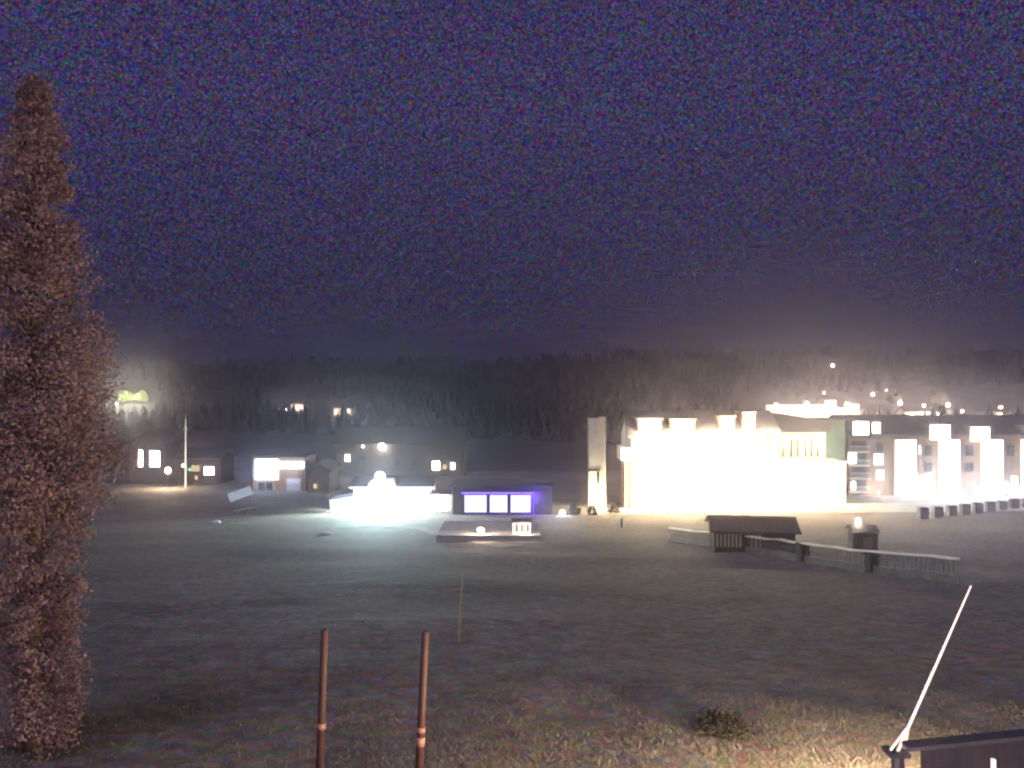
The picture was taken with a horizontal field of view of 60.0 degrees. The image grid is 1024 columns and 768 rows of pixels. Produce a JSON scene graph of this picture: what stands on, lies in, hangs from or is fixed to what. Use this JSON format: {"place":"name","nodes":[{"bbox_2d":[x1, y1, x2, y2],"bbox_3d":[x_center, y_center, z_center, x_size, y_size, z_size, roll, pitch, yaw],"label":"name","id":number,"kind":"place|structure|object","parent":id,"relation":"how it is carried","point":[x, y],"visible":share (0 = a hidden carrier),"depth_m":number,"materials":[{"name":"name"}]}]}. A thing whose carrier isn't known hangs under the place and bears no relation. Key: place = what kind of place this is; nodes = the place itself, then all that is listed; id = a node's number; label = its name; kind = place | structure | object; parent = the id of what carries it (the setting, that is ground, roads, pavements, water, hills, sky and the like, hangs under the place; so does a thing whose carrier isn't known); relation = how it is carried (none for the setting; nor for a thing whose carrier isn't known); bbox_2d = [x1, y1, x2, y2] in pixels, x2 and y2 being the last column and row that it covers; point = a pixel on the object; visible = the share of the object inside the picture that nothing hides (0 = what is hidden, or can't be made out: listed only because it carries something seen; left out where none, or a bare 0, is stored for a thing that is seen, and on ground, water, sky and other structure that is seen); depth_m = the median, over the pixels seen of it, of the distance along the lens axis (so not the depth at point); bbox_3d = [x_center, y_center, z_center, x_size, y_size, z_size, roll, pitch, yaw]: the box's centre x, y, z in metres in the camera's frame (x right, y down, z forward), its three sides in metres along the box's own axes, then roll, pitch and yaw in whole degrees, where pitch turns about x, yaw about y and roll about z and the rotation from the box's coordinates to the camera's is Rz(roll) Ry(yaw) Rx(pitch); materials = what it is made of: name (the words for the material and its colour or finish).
{"place":"outdoors","nodes":[
{"label":"outdoors","id":0,"kind":"place"},
{"bbox_2d":[3,478,585,502],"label":"road","id":1,"kind":"structure","parent":0,"point":[268,493],"depth_m":164.16,"materials":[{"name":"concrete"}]},
{"bbox_2d":[321,525,520,547],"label":"path","id":2,"kind":"structure","parent":0,"point":[436,532],"depth_m":92.19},
{"bbox_2d":[0,471,1023,767],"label":"ground","id":3,"kind":"structure","parent":0,"point":[166,559],"depth_m":29.28,"materials":[{"name":"green plant"}]},
{"bbox_2d":[0,72,160,762],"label":"tall tree","id":4,"kind":"object","parent":3,"relation":"on","point":[32,482],"visible":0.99,"depth_m":14.36,"materials":[{"name":"brown plant"}]},
{"bbox_2d":[127,429,183,482],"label":"chalet","id":5,"kind":"object","parent":3,"relation":"on","point":[154,461],"visible":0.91,"depth_m":182.00,"materials":[{"name":"wood"}]},
{"bbox_2d":[149,450,159,466],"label":"window","id":6,"kind":"structure","parent":5,"relation":"in","point":[154,455],"depth_m":181.97,"materials":[{"name":"glass"}]},
{"bbox_2d":[183,414,187,486],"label":"mast","id":7,"kind":"object","parent":3,"relation":"on","point":[185,428],"visible":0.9,"depth_m":173.89,"materials":[{"name":"metal"}]},
{"bbox_2d":[173,447,237,484],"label":"chalet","id":8,"kind":"object","parent":3,"relation":"on","point":[209,465],"visible":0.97,"depth_m":178.00,"materials":[{"name":"wood"}]},
{"bbox_2d":[204,466,213,474],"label":"window","id":9,"kind":"structure","parent":8,"relation":"in","point":[208,470],"depth_m":177.97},
{"bbox_2d":[227,486,252,501],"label":"banner","id":10,"kind":"object","parent":3,"relation":"on","point":[240,494],"visible":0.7,"depth_m":148.71,"materials":[{"name":"fabric"}]},
{"bbox_2d":[251,452,317,490],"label":"shop building","id":11,"kind":"structure","parent":3,"relation":"on","point":[277,471],"depth_m":168.00,"materials":[{"name":"tile"}]},
{"bbox_2d":[257,482,273,490],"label":"window","id":12,"kind":"structure","parent":11,"relation":"in","point":[260,485],"depth_m":167.96,"materials":[{"name":"glass"}]},
{"bbox_2d":[286,478,300,490],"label":"garage door","id":13,"kind":"structure","parent":11,"relation":"in","point":[292,484],"depth_m":167.96,"materials":[{"name":"paint"}]},
{"bbox_2d":[316,628,327,767],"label":"marker pole","id":14,"kind":"object","parent":3,"relation":"on","point":[321,728],"visible":1,"depth_m":13.35,"materials":[{"name":"red paint"}]},
{"bbox_2d":[303,458,342,491],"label":"chalet","id":15,"kind":"object","parent":3,"relation":"on","point":[322,475],"visible":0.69,"depth_m":165.00,"materials":[{"name":"wood"}]},
{"bbox_2d":[375,472,384,511],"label":"street lamp","id":16,"kind":"object","parent":3,"relation":"on","point":[379,477],"visible":0.94,"depth_m":130.62,"materials":[{"name":"metal"}]},
{"bbox_2d":[328,476,438,509],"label":"pavilion","id":17,"kind":"structure","parent":3,"relation":"on","point":[402,492],"depth_m":134.00,"materials":[{"name":"tile"}]},
{"bbox_2d":[357,496,375,509],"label":"window","id":18,"kind":"structure","parent":17,"relation":"in","point":[366,502],"depth_m":133.94,"materials":[{"name":"glass"}]},
{"bbox_2d":[381,496,394,509],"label":"window","id":19,"kind":"structure","parent":17,"relation":"in","point":[386,501],"depth_m":133.94,"materials":[{"name":"glass"}]},
{"bbox_2d":[400,496,413,509],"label":"window","id":20,"kind":"structure","parent":17,"relation":"in","point":[405,501],"depth_m":133.94,"materials":[{"name":"glass"}]},
{"bbox_2d":[417,496,428,509],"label":"window","id":21,"kind":"structure","parent":17,"relation":"in","point":[422,501],"depth_m":133.94,"materials":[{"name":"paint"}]},
{"bbox_2d":[333,427,468,475],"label":"apartment house","id":22,"kind":"structure","parent":3,"relation":"on","point":[405,451],"depth_m":196.00,"materials":[{"name":"paint"}]},
{"bbox_2d":[415,630,428,767],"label":"marker pole","id":23,"kind":"object","parent":3,"relation":"on","point":[420,740],"visible":1,"depth_m":13.15,"materials":[{"name":"red paint"}]},
{"bbox_2d":[427,490,452,510],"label":"annex","id":24,"kind":"object","parent":3,"relation":"on","point":[443,499],"visible":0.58,"depth_m":133.00,"materials":[{"name":"tile"}]},
{"bbox_2d":[432,499,438,510],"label":"window","id":25,"kind":"structure","parent":24,"relation":"in","point":[435,502],"depth_m":132.97,"materials":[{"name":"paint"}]},
{"bbox_2d":[441,499,447,510],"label":"window","id":26,"kind":"structure","parent":24,"relation":"in","point":[444,502],"depth_m":132.97,"materials":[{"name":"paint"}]},
{"bbox_2d":[444,571,463,643],"bbox_3d":[-1.687,6.544,25.500,0.589,2.319,0.054,0,0,0],"label":"stake","id":27,"kind":"object","parent":3,"relation":"on","point":[459,609],"visible":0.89,"depth_m":25.48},
{"bbox_2d":[436,521,540,541],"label":"terrace","id":28,"kind":"structure","parent":3,"relation":"on","point":[458,531],"depth_m":80.01,"materials":[{"name":"concrete"}]},
{"bbox_2d":[511,518,531,532],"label":"kiosk","id":29,"kind":"object","parent":28,"relation":"on","point":[521,525],"visible":1,"depth_m":79.50,"materials":[{"name":"tile"}]},
{"bbox_2d":[450,479,553,514],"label":"restaurant","id":30,"kind":"structure","parent":3,"relation":"on","point":[502,496],"depth_m":126.00,"materials":[{"name":"tile"}]},
{"bbox_2d":[464,494,486,512],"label":"window","id":31,"kind":"structure","parent":30,"relation":"in","point":[473,503],"depth_m":125.89,"materials":[{"name":"glass"}]},
{"bbox_2d":[489,494,507,512],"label":"window","id":32,"kind":"structure","parent":30,"relation":"in","point":[498,503],"depth_m":125.89,"materials":[{"name":"glass"}]},
{"bbox_2d":[510,494,530,512],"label":"window","id":33,"kind":"structure","parent":30,"relation":"in","point":[519,503],"depth_m":125.89,"materials":[{"name":"glass"}]},
{"bbox_2d":[566,502,581,515],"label":"bush","id":34,"kind":"object","parent":3,"relation":"on","point":[573,509],"visible":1,"depth_m":124.15,"materials":[{"name":"green plant"}]},
{"bbox_2d":[586,504,598,514],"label":"bush","id":35,"kind":"object","parent":3,"relation":"on","point":[593,510],"visible":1,"depth_m":124.26,"materials":[{"name":"green plant"}]},
{"bbox_2d":[587,416,605,512],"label":"stair tower","id":36,"kind":"structure","parent":3,"relation":"on","point":[596,469],"depth_m":128.02,"materials":[{"name":"concrete"}]},
{"bbox_2d":[605,501,622,513],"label":"bush","id":37,"kind":"object","parent":3,"relation":"on","point":[613,507],"visible":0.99,"depth_m":126.81,"materials":[{"name":"green plant"}]},
{"bbox_2d":[617,404,783,508],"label":"hotel","id":38,"kind":"structure","parent":3,"relation":"on","point":[697,459],"depth_m":134.00,"materials":[{"name":"paint"}]},
{"bbox_2d":[637,494,644,503],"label":"window","id":39,"kind":"structure","parent":38,"relation":"in","point":[640,497],"depth_m":133.94,"materials":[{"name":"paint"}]},
{"bbox_2d":[637,474,644,483],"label":"window","id":40,"kind":"structure","parent":38,"relation":"in","point":[640,477],"depth_m":133.94,"materials":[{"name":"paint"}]},
{"bbox_2d":[637,454,644,463],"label":"window","id":41,"kind":"structure","parent":38,"relation":"in","point":[640,457],"depth_m":133.94,"materials":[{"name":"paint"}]},
{"bbox_2d":[655,494,663,503],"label":"window","id":42,"kind":"structure","parent":38,"relation":"in","point":[659,498],"depth_m":133.94,"materials":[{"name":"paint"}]},
{"bbox_2d":[655,474,663,483],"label":"window","id":43,"kind":"structure","parent":38,"relation":"in","point":[659,478],"depth_m":133.94,"materials":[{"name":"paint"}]},
{"bbox_2d":[655,454,663,463],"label":"window","id":44,"kind":"structure","parent":38,"relation":"in","point":[659,458],"depth_m":133.94,"materials":[{"name":"glass"}]},
{"bbox_2d":[673,494,681,503],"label":"window","id":45,"kind":"structure","parent":38,"relation":"in","point":[677,498],"depth_m":133.94,"materials":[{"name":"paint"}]},
{"bbox_2d":[673,474,681,483],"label":"window","id":46,"kind":"structure","parent":38,"relation":"in","point":[677,478],"depth_m":133.94,"materials":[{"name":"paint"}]},
{"bbox_2d":[673,454,681,463],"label":"window","id":47,"kind":"structure","parent":38,"relation":"in","point":[677,458],"depth_m":133.94,"materials":[{"name":"glass"}]},
{"bbox_2d":[691,494,699,503],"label":"window","id":48,"kind":"structure","parent":38,"relation":"in","point":[695,498],"depth_m":133.94,"materials":[{"name":"glass"}]},
{"bbox_2d":[691,474,699,483],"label":"window","id":49,"kind":"structure","parent":38,"relation":"in","point":[695,478],"depth_m":133.94,"materials":[{"name":"glass"}]},
{"bbox_2d":[691,454,699,463],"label":"window","id":50,"kind":"structure","parent":38,"relation":"in","point":[695,458],"depth_m":133.94,"materials":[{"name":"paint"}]},
{"bbox_2d":[710,494,717,503],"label":"window","id":51,"kind":"structure","parent":38,"relation":"in","point":[713,497],"depth_m":133.94,"materials":[{"name":"glass"}]},
{"bbox_2d":[710,474,717,483],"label":"window","id":52,"kind":"structure","parent":38,"relation":"in","point":[713,477],"depth_m":133.94,"materials":[{"name":"glass"}]},
{"bbox_2d":[710,454,717,463],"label":"window","id":53,"kind":"structure","parent":38,"relation":"in","point":[713,457],"depth_m":133.94,"materials":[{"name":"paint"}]},
{"bbox_2d":[728,494,736,503],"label":"window","id":54,"kind":"structure","parent":38,"relation":"in","point":[732,498],"depth_m":133.94,"materials":[{"name":"glass"}]},
{"bbox_2d":[728,474,736,483],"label":"window","id":55,"kind":"structure","parent":38,"relation":"in","point":[732,478],"depth_m":133.94,"materials":[{"name":"glass"}]},
{"bbox_2d":[728,454,736,463],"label":"window","id":56,"kind":"structure","parent":38,"relation":"in","point":[732,458],"depth_m":133.94,"materials":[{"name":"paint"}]},
{"bbox_2d":[746,494,754,503],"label":"window","id":57,"kind":"structure","parent":38,"relation":"in","point":[750,498],"depth_m":133.94,"materials":[{"name":"glass"}]},
{"bbox_2d":[746,474,754,483],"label":"window","id":58,"kind":"structure","parent":38,"relation":"in","point":[750,478],"depth_m":133.94,"materials":[{"name":"glass"}]},
{"bbox_2d":[746,454,754,463],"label":"window","id":59,"kind":"structure","parent":38,"relation":"in","point":[750,458],"depth_m":133.94,"materials":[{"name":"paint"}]},
{"bbox_2d":[764,494,772,503],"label":"window","id":60,"kind":"structure","parent":38,"relation":"in","point":[768,498],"depth_m":133.94,"materials":[{"name":"glass"}]},
{"bbox_2d":[764,474,772,483],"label":"window","id":61,"kind":"structure","parent":38,"relation":"in","point":[768,478],"depth_m":133.94,"materials":[{"name":"glass"}]},
{"bbox_2d":[764,454,772,463],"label":"window","id":62,"kind":"structure","parent":38,"relation":"in","point":[768,458],"depth_m":133.94,"materials":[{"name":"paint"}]},
{"bbox_2d":[683,703,763,742],"bbox_3d":[3.794,6.294,16.044,1.342,0.984,1.604,0,0,0],"label":"shrub","id":63,"kind":"object","parent":3,"relation":"on","point":[718,720],"visible":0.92,"depth_m":15.88,"materials":[{"name":"green plant"}]},
{"bbox_2d":[704,515,801,552],"bbox_3d":[17.805,11.231,66.079,6.386,2.821,5.200,0,0,8],"label":"wooden hut","id":64,"kind":"object","parent":3,"relation":"on","point":[726,531],"visible":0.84,"depth_m":64.27,"materials":[{"name":"wood"}]},
{"bbox_2d":[769,536,781,549],"bbox_3d":[18.965,11.531,63.769,0.950,1.221,0.047,0,0,8],"label":"door","id":65,"kind":"structure","parent":64,"relation":"in","point":[771,537],"depth_m":63.75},
{"bbox_2d":[772,413,845,460],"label":"link building","id":66,"kind":"structure","parent":3,"relation":"on","point":[814,437],"depth_m":152.00,"materials":[{"name":"paint"}]},
{"bbox_2d":[778,458,846,503],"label":"terrace wall","id":67,"kind":"structure","parent":3,"relation":"on","point":[808,480],"depth_m":143.00,"materials":[{"name":"concrete"}]},
{"bbox_2d":[668,527,959,583],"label":"fence","id":68,"kind":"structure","parent":3,"relation":"on","point":[803,550],"depth_m":50.64,"materials":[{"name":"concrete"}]},
{"bbox_2d":[606,501,1023,513],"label":"forecourt","id":69,"kind":"structure","parent":3,"relation":"on","point":[858,507],"depth_m":133.99,"materials":[{"name":"concrete"}]},
{"bbox_2d":[985,501,995,511],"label":"stone block","id":70,"kind":"object","parent":69,"relation":"on","point":[990,506],"depth_m":130.52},
{"bbox_2d":[997,500,1007,509],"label":"stone block","id":71,"kind":"object","parent":69,"relation":"on","point":[1002,504],"depth_m":133.02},
{"bbox_2d":[1008,498,1019,508],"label":"stone block","id":72,"kind":"object","parent":69,"relation":"on","point":[1013,503],"depth_m":135.51,"materials":[{"name":"stone"}]},
{"bbox_2d":[845,518,880,550],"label":"storage shed","id":73,"kind":"structure","parent":3,"relation":"on","point":[862,536],"depth_m":66.94,"materials":[{"name":"wood"}]},
{"bbox_2d":[863,537,871,549],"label":"door","id":74,"kind":"structure","parent":73,"relation":"in","point":[867,541],"depth_m":66.79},
{"bbox_2d":[917,507,928,518],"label":"stone block","id":75,"kind":"object","parent":3,"relation":"on","point":[922,512],"depth_m":118.00,"materials":[{"name":"stone"}]},
{"bbox_2d":[829,406,1023,495],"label":"hotel wing","id":76,"kind":"structure","parent":3,"relation":"on","point":[941,454],"depth_m":159.96,"materials":[{"name":"paint"}]},
{"bbox_2d":[851,441,866,449],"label":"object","id":77,"kind":"structure","parent":76,"relation":"in","point":[853,443],"depth_m":159.96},
{"bbox_2d":[851,453,866,463],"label":"window","id":78,"kind":"structure","parent":76,"relation":"in","point":[859,456],"depth_m":159.96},
{"bbox_2d":[851,467,866,476],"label":"window","id":79,"kind":"structure","parent":76,"relation":"in","point":[860,470],"depth_m":159.96,"materials":[{"name":"glass"}]},
{"bbox_2d":[851,480,866,489],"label":"window","id":80,"kind":"structure","parent":76,"relation":"in","point":[857,482],"depth_m":159.96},
{"bbox_2d":[874,454,882,464],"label":"window","id":81,"kind":"structure","parent":76,"relation":"in","point":[878,458],"depth_m":159.96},
{"bbox_2d":[876,470,883,479],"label":"window","id":82,"kind":"structure","parent":76,"relation":"in","point":[879,473],"depth_m":159.96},
{"bbox_2d":[924,445,931,455],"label":"window","id":83,"kind":"structure","parent":76,"relation":"in","point":[927,448],"depth_m":159.96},
{"bbox_2d":[924,462,931,471],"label":"window","id":84,"kind":"structure","parent":76,"relation":"in","point":[927,465],"depth_m":159.96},
{"bbox_2d":[965,445,973,455],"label":"window","id":85,"kind":"structure","parent":76,"relation":"in","point":[969,449],"depth_m":159.96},
{"bbox_2d":[965,462,973,471],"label":"window","id":86,"kind":"structure","parent":76,"relation":"in","point":[969,466],"depth_m":159.96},
{"bbox_2d":[1006,445,1014,455],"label":"window","id":87,"kind":"structure","parent":76,"relation":"in","point":[1010,449],"depth_m":159.96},
{"bbox_2d":[1004,486,1020,493],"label":"shop window","id":88,"kind":"structure","parent":76,"relation":"in","point":[1010,489],"depth_m":159.88,"materials":[{"name":"glass"}]},
{"bbox_2d":[1010,476,1017,485],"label":"window","id":89,"kind":"structure","parent":76,"relation":"in","point":[1013,479],"depth_m":159.96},
{"bbox_2d":[881,585,971,767],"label":"barrier","id":90,"kind":"object","parent":3,"relation":"on","point":[897,755],"visible":1,"depth_m":4.34,"materials":[{"name":"metal"}]},
{"bbox_2d":[932,506,943,517],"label":"stone block","id":91,"kind":"object","parent":3,"relation":"on","point":[937,511],"depth_m":120.51,"materials":[{"name":"stone"}]},
{"bbox_2d":[946,505,957,515],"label":"stone block","id":92,"kind":"object","parent":3,"relation":"on","point":[951,510],"depth_m":123.01,"materials":[{"name":"stone"}]},
{"bbox_2d":[902,729,1023,767],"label":"boarded wall","id":93,"kind":"structure","parent":3,"relation":"on","point":[1000,749],"depth_m":4.00,"materials":[{"name":"wood"}]},
{"bbox_2d":[959,503,970,514],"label":"stone block","id":94,"kind":"object","parent":3,"relation":"on","point":[964,508],"depth_m":125.50,"materials":[{"name":"stone"}]},
{"bbox_2d":[972,502,983,512],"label":"stone block","id":95,"kind":"object","parent":3,"relation":"on","point":[977,507],"depth_m":128.02,"materials":[{"name":"stone"}]},
{"bbox_2d":[0,355,1023,470],"bbox_3d":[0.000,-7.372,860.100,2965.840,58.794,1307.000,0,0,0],"label":"hills","id":96,"kind":"structure","parent":0,"point":[502,452],"depth_m":562.50,"materials":[{"name":"plant"}]},
{"bbox_2d":[116,390,136,404],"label":"lit tree","id":97,"kind":"object","parent":96,"relation":"on","point":[128,395],"visible":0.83,"depth_m":572.35,"materials":[{"name":"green plant"}]},
{"bbox_2d":[132,389,149,403],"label":"lit tree","id":98,"kind":"object","parent":96,"relation":"on","point":[142,397],"visible":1,"depth_m":576.93,"materials":[{"name":"green plant"}]},
{"bbox_2d":[289,400,307,410],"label":"hillside house","id":99,"kind":"structure","parent":96,"relation":"on","point":[298,404],"depth_m":530.00,"materials":[{"name":"tile"}]},
{"bbox_2d":[332,404,354,415],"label":"hillside house","id":100,"kind":"structure","parent":96,"relation":"on","point":[350,408],"depth_m":504.00,"materials":[{"name":"wood"}]},
{"bbox_2d":[0,346,1023,443],"bbox_3d":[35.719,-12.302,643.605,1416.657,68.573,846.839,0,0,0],"label":"forest","id":101,"kind":"object","parent":96,"relation":"on","point":[522,419],"visible":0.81,"depth_m":587.67,"materials":[{"name":"plant"}]},
{"bbox_2d":[778,382,795,404],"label":"lit tree","id":102,"kind":"object","parent":96,"relation":"on","point":[789,393],"visible":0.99,"depth_m":464.07,"materials":[{"name":"brown plant"}]},
{"bbox_2d":[793,382,812,403],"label":"lit tree","id":103,"kind":"object","parent":96,"relation":"on","point":[800,393],"visible":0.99,"depth_m":450.95,"materials":[{"name":"brown plant"}]},
{"bbox_2d":[766,404,859,417],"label":"retaining wall","id":104,"kind":"structure","parent":96,"relation":"on","point":[814,411],"depth_m":228.00,"materials":[{"name":"concrete"}]},
{"bbox_2d":[817,396,837,405],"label":"hillside house","id":105,"kind":"structure","parent":96,"relation":"on","point":[828,400],"depth_m":452.00,"materials":[{"name":"tile"}]},
{"bbox_2d":[842,400,860,409],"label":"hillside house","id":106,"kind":"structure","parent":96,"relation":"on","point":[854,404],"depth_m":435.54,"materials":[{"name":"tile"}]},
{"bbox_2d":[883,385,901,409],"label":"lit tree","id":107,"kind":"object","parent":96,"relation":"on","point":[890,398],"visible":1,"depth_m":436.25,"materials":[{"name":"brown plant"}]},
{"bbox_2d":[896,407,938,414],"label":"hillside house","id":108,"kind":"structure","parent":96,"relation":"on","point":[912,410],"depth_m":402.49,"materials":[{"name":"tile"}]},
{"bbox_2d":[928,385,948,405],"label":"lit tree","id":109,"kind":"object","parent":96,"relation":"on","point":[937,391],"visible":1,"depth_m":430.77,"materials":[{"name":"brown plant"}]},
{"bbox_2d":[985,408,1011,414],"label":"hillside house","id":110,"kind":"structure","parent":96,"relation":"on","point":[997,411],"depth_m":394.22,"materials":[{"name":"tile"}]},
{"bbox_2d":[0,0,1023,364],"label":"sky","id":111,"kind":"structure","parent":0,"point":[472,181],"materials":[{"name":"blue"}]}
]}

